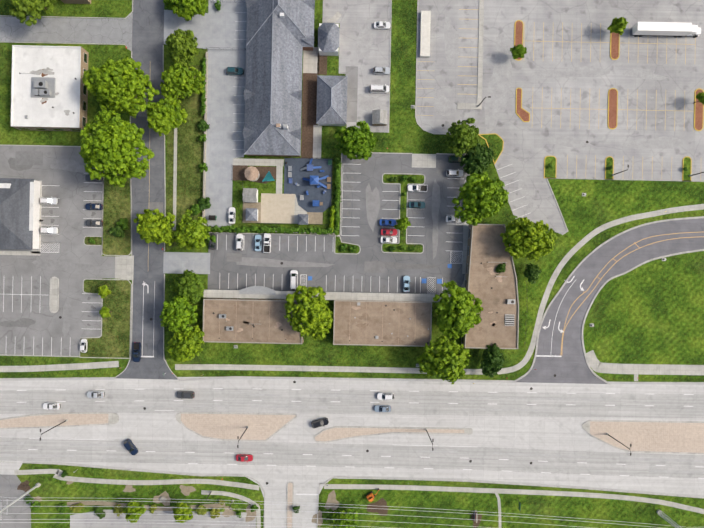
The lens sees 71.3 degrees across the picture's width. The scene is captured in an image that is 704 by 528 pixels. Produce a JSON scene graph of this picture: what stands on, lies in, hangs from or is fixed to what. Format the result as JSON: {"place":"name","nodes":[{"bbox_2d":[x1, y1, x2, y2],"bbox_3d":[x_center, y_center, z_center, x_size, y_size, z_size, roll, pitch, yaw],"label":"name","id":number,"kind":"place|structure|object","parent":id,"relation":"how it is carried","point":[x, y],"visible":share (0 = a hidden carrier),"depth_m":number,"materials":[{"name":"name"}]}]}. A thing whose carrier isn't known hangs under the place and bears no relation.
{"place":"outdoors","nodes":[
{"label":"outdoors","id":0,"kind":"place"},
{"bbox_2d":[0,0,177,379],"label":"side street","id":1,"kind":"structure","parent":0,"point":[139,31],"depth_m":149.82,"materials":[{"name":"grey asphalt"}]},
{"bbox_2d":[132,342,141,361],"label":"pickup car","id":2,"kind":"object","parent":1,"relation":"on","point":[136,353],"visible":1,"depth_m":148.77,"materials":[{"name":"blue paint"}]},
{"bbox_2d":[67,501,224,510],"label":"planting bed","id":3,"kind":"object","parent":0,"point":[104,503],"depth_m":149.82,"materials":[{"name":"brown soil"}]},
{"bbox_2d":[17,47,481,527],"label":"bare ground","id":4,"kind":"structure","parent":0,"point":[288,206],"depth_m":149.82,"materials":[{"name":"soil"}]},
{"bbox_2d":[242,188,257,202],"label":"shed","id":5,"kind":"structure","parent":4,"relation":"on","point":[250,195],"depth_m":146.94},
{"bbox_2d":[245,208,257,220],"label":"shed","id":6,"kind":"structure","parent":4,"relation":"on","point":[251,214],"depth_m":147.33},
{"bbox_2d":[231,157,332,224],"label":"playground fence","id":7,"kind":"object","parent":4,"relation":"on","point":[275,223],"visible":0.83,"depth_m":148.98,"materials":[{"name":"grey metal"}]},
{"bbox_2d":[298,214,307,224],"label":"shed","id":8,"kind":"structure","parent":4,"relation":"on","point":[302,219],"depth_m":147.35,"materials":[{"name":"grey metal"}]},
{"bbox_2d":[300,158,320,170],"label":"playground slide tower","id":9,"kind":"structure","parent":4,"relation":"on","point":[309,167],"depth_m":148.68,"materials":[{"name":"blue plastic"}]},
{"bbox_2d":[303,175,328,188],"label":"playground climbing frame","id":10,"kind":"object","parent":4,"relation":"on","point":[313,180],"visible":0.94,"depth_m":148.41,"materials":[{"name":"blue plastic"}]},
{"bbox_2d":[0,483,680,527],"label":"power lines","id":11,"kind":"object","parent":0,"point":[37,485],"visible":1,"depth_m":137.49,"materials":[{"name":"metal"}]},
{"bbox_2d":[0,0,703,527],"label":"parking lot","id":12,"kind":"structure","parent":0,"point":[528,146],"depth_m":149.82,"materials":[{"name":"grey asphalt"}]},
{"bbox_2d":[40,197,57,204],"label":"suv","id":13,"kind":"object","parent":12,"relation":"on","point":[48,201],"visible":1,"depth_m":148.65,"materials":[{"name":"white paint"}]},
{"bbox_2d":[40,226,58,233],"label":"suv","id":14,"kind":"object","parent":12,"relation":"on","point":[49,230],"visible":1,"depth_m":148.64,"materials":[{"name":"white paint"}]},
{"bbox_2d":[85,203,102,209],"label":"pickup truck","id":15,"kind":"object","parent":12,"relation":"on","point":[93,206],"visible":1,"depth_m":148.94,"materials":[{"name":"blue paint"}]},
{"bbox_2d":[86,219,102,226],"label":"sedan car","id":16,"kind":"object","parent":12,"relation":"on","point":[95,223],"visible":1,"depth_m":148.89,"materials":[{"name":"grey paint"}]},
{"bbox_2d":[228,207,235,223],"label":"sedan car","id":17,"kind":"object","parent":12,"relation":"on","point":[231,217],"visible":1,"depth_m":148.88,"materials":[{"name":"white paint"}]},
{"bbox_2d":[226,67,243,75],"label":"suv","id":18,"kind":"object","parent":12,"relation":"on","point":[234,71],"visible":1,"depth_m":148.62,"materials":[{"name":"teal paint"}]},
{"bbox_2d":[235,234,243,250],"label":"suv","id":19,"kind":"object","parent":12,"relation":"on","point":[239,242],"visible":1,"depth_m":148.50,"materials":[{"name":"white paint"}]},
{"bbox_2d":[254,234,261,250],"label":"sedan car","id":20,"kind":"object","parent":12,"relation":"on","point":[258,241],"visible":1,"depth_m":148.88,"materials":[{"name":"blue paint"}]},
{"bbox_2d":[263,233,270,252],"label":"pickup car","id":21,"kind":"object","parent":12,"relation":"on","point":[267,244],"visible":0.98,"depth_m":148.77,"materials":[{"name":"white paint"}]},
{"bbox_2d":[290,270,297,289],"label":"van","id":22,"kind":"object","parent":12,"relation":"on","point":[293,279],"visible":0.96,"depth_m":148.06,"materials":[{"name":"white paint"}]},
{"bbox_2d":[3,9,703,494],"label":"road markings","id":23,"kind":"object","parent":12,"relation":"on","point":[431,283],"visible":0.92,"depth_m":149.81,"materials":[{"name":"white paint"}]},
{"bbox_2d":[372,109,386,125],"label":"shed","id":24,"kind":"structure","parent":12,"relation":"on","point":[379,117],"depth_m":146.94,"materials":[{"name":"beige brick"}]},
{"bbox_2d":[369,84,389,93],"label":"van","id":25,"kind":"object","parent":12,"relation":"on","point":[385,88],"visible":1,"depth_m":148.15,"materials":[{"name":"white paint"}]},
{"bbox_2d":[373,66,389,74],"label":"suv","id":26,"kind":"object","parent":12,"relation":"on","point":[381,70],"visible":1,"depth_m":148.57,"materials":[{"name":"grey paint"}]},
{"bbox_2d":[374,21,390,29],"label":"sedan car","id":27,"kind":"object","parent":12,"relation":"on","point":[382,25],"visible":1,"depth_m":148.87,"materials":[{"name":"white paint"}]},
{"bbox_2d":[379,219,395,225],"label":"sedan car","id":28,"kind":"object","parent":12,"relation":"on","point":[387,222],"visible":0.96,"depth_m":148.94,"materials":[{"name":"blue paint"}]},
{"bbox_2d":[380,228,396,235],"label":"sedan car","id":29,"kind":"object","parent":12,"relation":"on","point":[390,232],"visible":1,"depth_m":148.87,"materials":[{"name":"red paint"}]},
{"bbox_2d":[380,236,396,243],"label":"sedan car","id":30,"kind":"object","parent":12,"relation":"on","point":[392,240],"visible":1,"depth_m":148.81,"materials":[{"name":"white paint"}]},
{"bbox_2d":[403,275,409,291],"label":"sedan car","id":31,"kind":"object","parent":12,"relation":"on","point":[406,283],"visible":1,"depth_m":148.92,"materials":[{"name":"blue paint"}]},
{"bbox_2d":[408,201,424,208],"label":"sedan car","id":32,"kind":"object","parent":12,"relation":"on","point":[413,204],"visible":1,"depth_m":148.86,"materials":[{"name":"teal paint"}]},
{"bbox_2d":[407,184,427,191],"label":"pickup car","id":33,"kind":"object","parent":12,"relation":"on","point":[416,188],"visible":1,"depth_m":148.77,"materials":[{"name":"white paint"}]},
{"bbox_2d":[446,169,462,176],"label":"suv","id":34,"kind":"object","parent":12,"relation":"on","point":[454,173],"visible":1,"depth_m":148.46,"materials":[{"name":"white paint"}]},
{"bbox_2d":[448,155,464,162],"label":"suv","id":35,"kind":"object","parent":12,"relation":"on","point":[454,159],"visible":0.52,"depth_m":148.37,"materials":[{"name":"teal paint"}]},
{"bbox_2d":[632,22,700,37],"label":"semi-trailer truck","id":36,"kind":"object","parent":12,"relation":"on","point":[674,29],"visible":1,"depth_m":145.77,"materials":[{"name":"white paint"}]},
{"bbox_2d":[0,0,703,527],"bbox_3d":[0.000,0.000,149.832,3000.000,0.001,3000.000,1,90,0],"label":"ground","id":37,"kind":"structure","parent":0,"point":[406,134],"depth_m":149.83,"materials":[{"name":"green plant"}]},
{"bbox_2d":[0,178,39,249],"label":"building","id":38,"kind":"structure","parent":37,"relation":"on","point":[19,212],"depth_m":145.52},
{"bbox_2d":[9,0,56,25],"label":"tree","id":39,"kind":"object","parent":37,"relation":"on","point":[33,8],"visible":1,"depth_m":140.50,"materials":[{"name":"green plant"}]},
{"bbox_2d":[11,45,88,130],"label":"white office","id":40,"kind":"structure","parent":37,"relation":"on","point":[68,65],"depth_m":145.98,"materials":[{"name":"beige brick"}]},
{"bbox_2d":[19,73,506,343],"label":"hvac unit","id":41,"kind":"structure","parent":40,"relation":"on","point":[358,303],"depth_m":145.44,"materials":[{"name":"metal"}]},
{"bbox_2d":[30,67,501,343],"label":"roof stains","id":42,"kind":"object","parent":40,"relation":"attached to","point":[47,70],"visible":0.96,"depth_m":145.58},
{"bbox_2d":[61,0,90,3],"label":"building","id":43,"kind":"structure","parent":37,"relation":"on","point":[76,1],"depth_m":148.87,"materials":[{"name":"beige brick"}]},
{"bbox_2d":[80,338,87,352],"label":"car","id":44,"kind":"object","parent":37,"relation":"on","point":[83,346],"visible":0.98,"depth_m":148.79,"materials":[{"name":"white paint"}]},
{"bbox_2d":[94,507,105,518],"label":"bush","id":45,"kind":"object","parent":37,"relation":"on","point":[100,510],"visible":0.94,"depth_m":148.20,"materials":[{"name":"green plant"}]},
{"bbox_2d":[98,285,110,298],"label":"tree","id":46,"kind":"object","parent":37,"relation":"on","point":[104,291],"visible":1,"depth_m":145.23,"materials":[{"name":"green plant"}]},
{"bbox_2d":[99,306,110,317],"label":"tree","id":47,"kind":"object","parent":37,"relation":"on","point":[104,312],"visible":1,"depth_m":145.32,"materials":[{"name":"green plant"}]},
{"bbox_2d":[79,109,154,187],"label":"tree","id":48,"kind":"object","parent":37,"relation":"on","point":[111,145],"visible":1,"depth_m":135.12,"materials":[{"name":"green plant"}]},
{"bbox_2d":[109,225,124,237],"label":"bush","id":49,"kind":"object","parent":37,"relation":"on","point":[118,231],"visible":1,"depth_m":147.96,"materials":[{"name":"green plant"}]},
{"bbox_2d":[113,503,123,516],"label":"yellow shrub","id":50,"kind":"object","parent":37,"relation":"on","point":[118,509],"visible":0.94,"depth_m":148.80,"materials":[{"name":"green plant"}]},
{"bbox_2d":[81,56,159,117],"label":"tree","id":51,"kind":"object","parent":37,"relation":"on","point":[119,86],"visible":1,"depth_m":137.50,"materials":[{"name":"green plant"}]},
{"bbox_2d":[116,218,128,229],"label":"bush","id":52,"kind":"object","parent":37,"relation":"on","point":[123,223],"visible":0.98,"depth_m":148.15,"materials":[{"name":"green plant"}]},
{"bbox_2d":[123,500,145,522],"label":"tree","id":53,"kind":"object","parent":37,"relation":"on","point":[134,511],"visible":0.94,"depth_m":143.74,"materials":[{"name":"green plant"}]},
{"bbox_2d":[133,209,175,245],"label":"tree","id":54,"kind":"object","parent":37,"relation":"on","point":[155,227],"visible":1,"depth_m":141.37,"materials":[{"name":"green plant"}]},
{"bbox_2d":[146,95,187,136],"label":"tree","id":55,"kind":"object","parent":37,"relation":"on","point":[167,118],"visible":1,"depth_m":141.58,"materials":[{"name":"green plant"}]},
{"bbox_2d":[159,295,197,332],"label":"tree","id":56,"kind":"object","parent":37,"relation":"on","point":[176,314],"visible":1,"depth_m":140.97,"materials":[{"name":"green plant"}]},
{"bbox_2d":[165,28,198,66],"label":"tree","id":57,"kind":"object","parent":37,"relation":"on","point":[182,45],"visible":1,"depth_m":142.27,"materials":[{"name":"green plant"}]},
{"bbox_2d":[160,63,204,104],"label":"tree","id":58,"kind":"object","parent":37,"relation":"on","point":[178,79],"visible":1,"depth_m":141.36,"materials":[{"name":"green plant"}]},
{"bbox_2d":[172,501,192,522],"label":"tree","id":59,"kind":"object","parent":37,"relation":"on","point":[183,510],"visible":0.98,"depth_m":143.68,"materials":[{"name":"green plant"}]},
{"bbox_2d":[167,325,204,362],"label":"tree","id":60,"kind":"object","parent":37,"relation":"on","point":[184,345],"visible":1,"depth_m":142.41,"materials":[{"name":"green plant"}]},
{"bbox_2d":[170,270,205,303],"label":"tree","id":61,"kind":"object","parent":37,"relation":"on","point":[185,286],"visible":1,"depth_m":143.03,"materials":[{"name":"green plant"}]},
{"bbox_2d":[170,0,207,20],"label":"tree","id":62,"kind":"object","parent":37,"relation":"on","point":[187,10],"visible":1,"depth_m":143.01,"materials":[{"name":"green plant"}]},
{"bbox_2d":[173,209,209,249],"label":"tree","id":63,"kind":"object","parent":37,"relation":"on","point":[189,233],"visible":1,"depth_m":140.99,"materials":[{"name":"green plant"}]},
{"bbox_2d":[194,505,206,515],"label":"yellow shrub","id":64,"kind":"object","parent":37,"relation":"on","point":[201,510],"visible":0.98,"depth_m":148.76,"materials":[{"name":"green plant"}]},
{"bbox_2d":[200,57,205,115],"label":"hedge wall","id":65,"kind":"structure","parent":37,"relation":"on","point":[202,97],"depth_m":148.39,"materials":[{"name":"green plant"}]},
{"bbox_2d":[197,119,209,130],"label":"bush","id":66,"kind":"object","parent":37,"relation":"on","point":[203,124],"visible":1,"depth_m":148.18,"materials":[{"name":"green plant"}]},
{"bbox_2d":[198,197,210,210],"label":"bush","id":67,"kind":"object","parent":37,"relation":"on","point":[206,204],"visible":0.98,"depth_m":148.13,"materials":[{"name":"green plant"}]},
{"bbox_2d":[244,166,259,180],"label":"gazebo","id":68,"kind":"object","parent":37,"relation":"on","point":[251,173],"visible":1,"depth_m":147.04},
{"bbox_2d":[203,298,303,343],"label":"shop","id":69,"kind":"structure","parent":37,"relation":"on","point":[255,311],"depth_m":145.58,"materials":[{"name":"beige brick"}]},
{"bbox_2d":[202,52,334,234],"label":"boundary wall stone","id":70,"kind":"object","parent":37,"relation":"on","point":[205,132],"visible":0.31,"depth_m":148.73,"materials":[{"name":"grey stone"}]},
{"bbox_2d":[208,224,333,234],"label":"hedge","id":71,"kind":"object","parent":37,"relation":"on","point":[267,230],"visible":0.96,"depth_m":148.29,"materials":[{"name":"green plant"}]},
{"bbox_2d":[242,0,314,156],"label":"nursery building","id":72,"kind":"structure","parent":37,"relation":"on","point":[279,36],"depth_m":144.69,"materials":[{"name":"brick"}]},
{"bbox_2d":[284,284,333,340],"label":"tree","id":73,"kind":"object","parent":37,"relation":"on","point":[311,314],"visible":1,"depth_m":139.79,"materials":[{"name":"green plant"}]},
{"bbox_2d":[318,22,339,55],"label":"roof","id":74,"kind":"structure","parent":37,"relation":"on","point":[328,39],"depth_m":146.03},
{"bbox_2d":[316,75,347,125],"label":"roof","id":75,"kind":"structure","parent":37,"relation":"on","point":[331,100],"depth_m":145.92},
{"bbox_2d":[329,205,334,231],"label":"hedge","id":76,"kind":"object","parent":37,"relation":"on","point":[332,217],"visible":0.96,"depth_m":148.38,"materials":[{"name":"green plant"}]},
{"bbox_2d":[334,157,341,235],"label":"hedge","id":77,"kind":"object","parent":37,"relation":"on","point":[337,192],"visible":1,"depth_m":148.27,"materials":[{"name":"green plant"}]},
{"bbox_2d":[331,508,357,527],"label":"tree","id":78,"kind":"object","parent":37,"relation":"on","point":[349,518],"visible":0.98,"depth_m":144.78,"materials":[{"name":"green plant"}]},
{"bbox_2d":[0,0,703,527],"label":"kerbs","id":79,"kind":"structure","parent":37,"relation":"on","point":[114,340],"depth_m":149.71,"materials":[{"name":"concrete"}]},
{"bbox_2d":[0,12,703,527],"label":"footpaths","id":80,"kind":"structure","parent":37,"relation":"on","point":[594,362],"depth_m":149.77,"materials":[{"name":"concrete"}]},
{"bbox_2d":[333,120,377,159],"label":"tree","id":81,"kind":"object","parent":37,"relation":"on","point":[360,141],"visible":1,"depth_m":141.74,"materials":[{"name":"green plant"}]},
{"bbox_2d":[333,300,431,346],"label":"shop","id":82,"kind":"structure","parent":37,"relation":"on","point":[405,327],"depth_m":145.58,"materials":[{"name":"beige brick"}]},
{"bbox_2d":[219,302,415,343],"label":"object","id":83,"kind":"object","parent":82,"relation":"on","point":[349,337],"visible":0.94,"depth_m":145.55,"materials":[{"name":"brown metal"}]},
{"bbox_2d":[203,286,439,301],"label":"sidewalk","id":84,"kind":"structure","parent":82,"relation":"attached to","point":[258,292],"depth_m":146.53,"materials":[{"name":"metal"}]},
{"bbox_2d":[394,217,410,230],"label":"tree","id":85,"kind":"object","parent":37,"relation":"on","point":[403,223],"visible":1,"depth_m":144.45,"materials":[{"name":"green plant"}]},
{"bbox_2d":[416,336,471,383],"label":"tree","id":86,"kind":"object","parent":37,"relation":"on","point":[448,361],"visible":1,"depth_m":140.03,"materials":[{"name":"green plant"}]},
{"bbox_2d":[433,280,483,338],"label":"tree","id":87,"kind":"object","parent":37,"relation":"on","point":[457,310],"visible":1,"depth_m":139.27,"materials":[{"name":"green plant"}]},
{"bbox_2d":[445,118,478,156],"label":"tree","id":88,"kind":"object","parent":37,"relation":"on","point":[463,137],"visible":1,"depth_m":142.44,"materials":[{"name":"green plant"}]},
{"bbox_2d":[459,143,493,174],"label":"tree","id":89,"kind":"object","parent":37,"relation":"on","point":[479,159],"visible":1,"depth_m":143.37,"materials":[{"name":"green plant"}]},
{"bbox_2d":[452,172,508,225],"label":"tree","id":90,"kind":"object","parent":37,"relation":"on","point":[485,198],"visible":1,"depth_m":139.07,"materials":[{"name":"green plant"}]},
{"bbox_2d":[461,224,518,348],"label":"flat roof","id":91,"kind":"structure","parent":37,"relation":"on","point":[485,244],"depth_m":145.58,"materials":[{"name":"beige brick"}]},
{"bbox_2d":[479,343,503,377],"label":"tree","id":92,"kind":"object","parent":37,"relation":"on","point":[492,362],"visible":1,"depth_m":143.55,"materials":[{"name":"green plant"}]},
{"bbox_2d":[510,44,526,58],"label":"tree","id":93,"kind":"object","parent":37,"relation":"on","point":[518,51],"visible":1,"depth_m":144.81,"materials":[{"name":"green plant"}]},
{"bbox_2d":[500,217,558,260],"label":"tree","id":94,"kind":"object","parent":37,"relation":"on","point":[527,239],"visible":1,"depth_m":139.24,"materials":[{"name":"green plant"}]},
{"bbox_2d":[524,263,541,283],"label":"tree","id":95,"kind":"object","parent":37,"relation":"on","point":[531,272],"visible":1,"depth_m":144.33,"materials":[{"name":"green plant"}]},
{"bbox_2d":[607,17,627,34],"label":"tree","id":96,"kind":"object","parent":37,"relation":"on","point":[617,25],"visible":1,"depth_m":144.29,"materials":[{"name":"green plant"}]},
{"bbox_2d":[657,510,678,527],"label":"utility pole","id":97,"kind":"object","parent":37,"relation":"on","point":[659,512],"visible":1,"depth_m":146.37,"materials":[{"name":"concrete"}]},
{"bbox_2d":[0,377,703,527],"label":"arterial road","id":98,"kind":"structure","parent":0,"point":[554,433],"depth_m":149.83,"materials":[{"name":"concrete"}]},
{"bbox_2d":[311,418,328,427],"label":"car","id":99,"kind":"object","parent":98,"relation":"on","point":[319,422],"visible":1,"depth_m":148.55,"materials":[{"name":"black paint"}]},
{"bbox_2d":[0,389,703,477],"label":"road tyre marks","id":100,"kind":"object","parent":98,"relation":"on","point":[431,403],"depth_m":149.83,"materials":[{"name":"rubber"}]},
{"bbox_2d":[43,402,59,409],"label":"sedan car","id":101,"kind":"object","parent":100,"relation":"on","point":[52,406],"visible":1,"depth_m":148.88,"materials":[{"name":"white paint"}]},
{"bbox_2d":[87,391,104,398],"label":"sedan car","id":102,"kind":"object","parent":100,"relation":"on","point":[95,394],"visible":1,"depth_m":148.95,"materials":[{"name":"grey paint"}]},
{"bbox_2d":[123,439,137,455],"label":"car","id":103,"kind":"object","parent":100,"relation":"on","point":[130,447],"visible":1,"depth_m":148.63,"materials":[{"name":"blue paint"}]},
{"bbox_2d":[177,391,194,398],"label":"suv","id":104,"kind":"object","parent":100,"relation":"on","point":[186,394],"visible":1,"depth_m":148.54,"materials":[{"name":"grey paint"}]},
{"bbox_2d":[236,454,252,461],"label":"sedan car","id":105,"kind":"object","parent":100,"relation":"on","point":[244,457],"visible":1,"depth_m":148.89,"materials":[{"name":"red paint"}]},
{"bbox_2d":[374,405,390,412],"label":"sedan car","id":106,"kind":"object","parent":100,"relation":"on","point":[382,408],"visible":1,"depth_m":148.89,"materials":[{"name":"blue paint"}]},
{"bbox_2d":[377,392,393,400],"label":"suv","id":107,"kind":"object","parent":100,"relation":"on","point":[382,396],"visible":1,"depth_m":148.60,"materials":[{"name":"white paint"}]},
{"bbox_2d":[0,377,703,496],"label":"road gutter grime","id":108,"kind":"object","parent":98,"relation":"on","point":[357,476],"depth_m":149.82,"materials":[{"name":"grey concrete"}]},
{"bbox_2d":[0,389,703,477],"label":"lane markings","id":109,"kind":"object","parent":98,"relation":"on","point":[360,444],"depth_m":149.82,"materials":[{"name":"white paint"}]},
{"bbox_2d":[6,13,702,349],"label":"paving oil stains","id":110,"kind":"object","parent":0,"point":[27,158],"depth_m":149.82,"materials":[{"name":"asphalt"}]},
{"bbox_2d":[517,218,703,383],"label":"road","id":111,"kind":"structure","parent":0,"point":[570,365],"depth_m":149.82,"materials":[{"name":"grey asphalt"}]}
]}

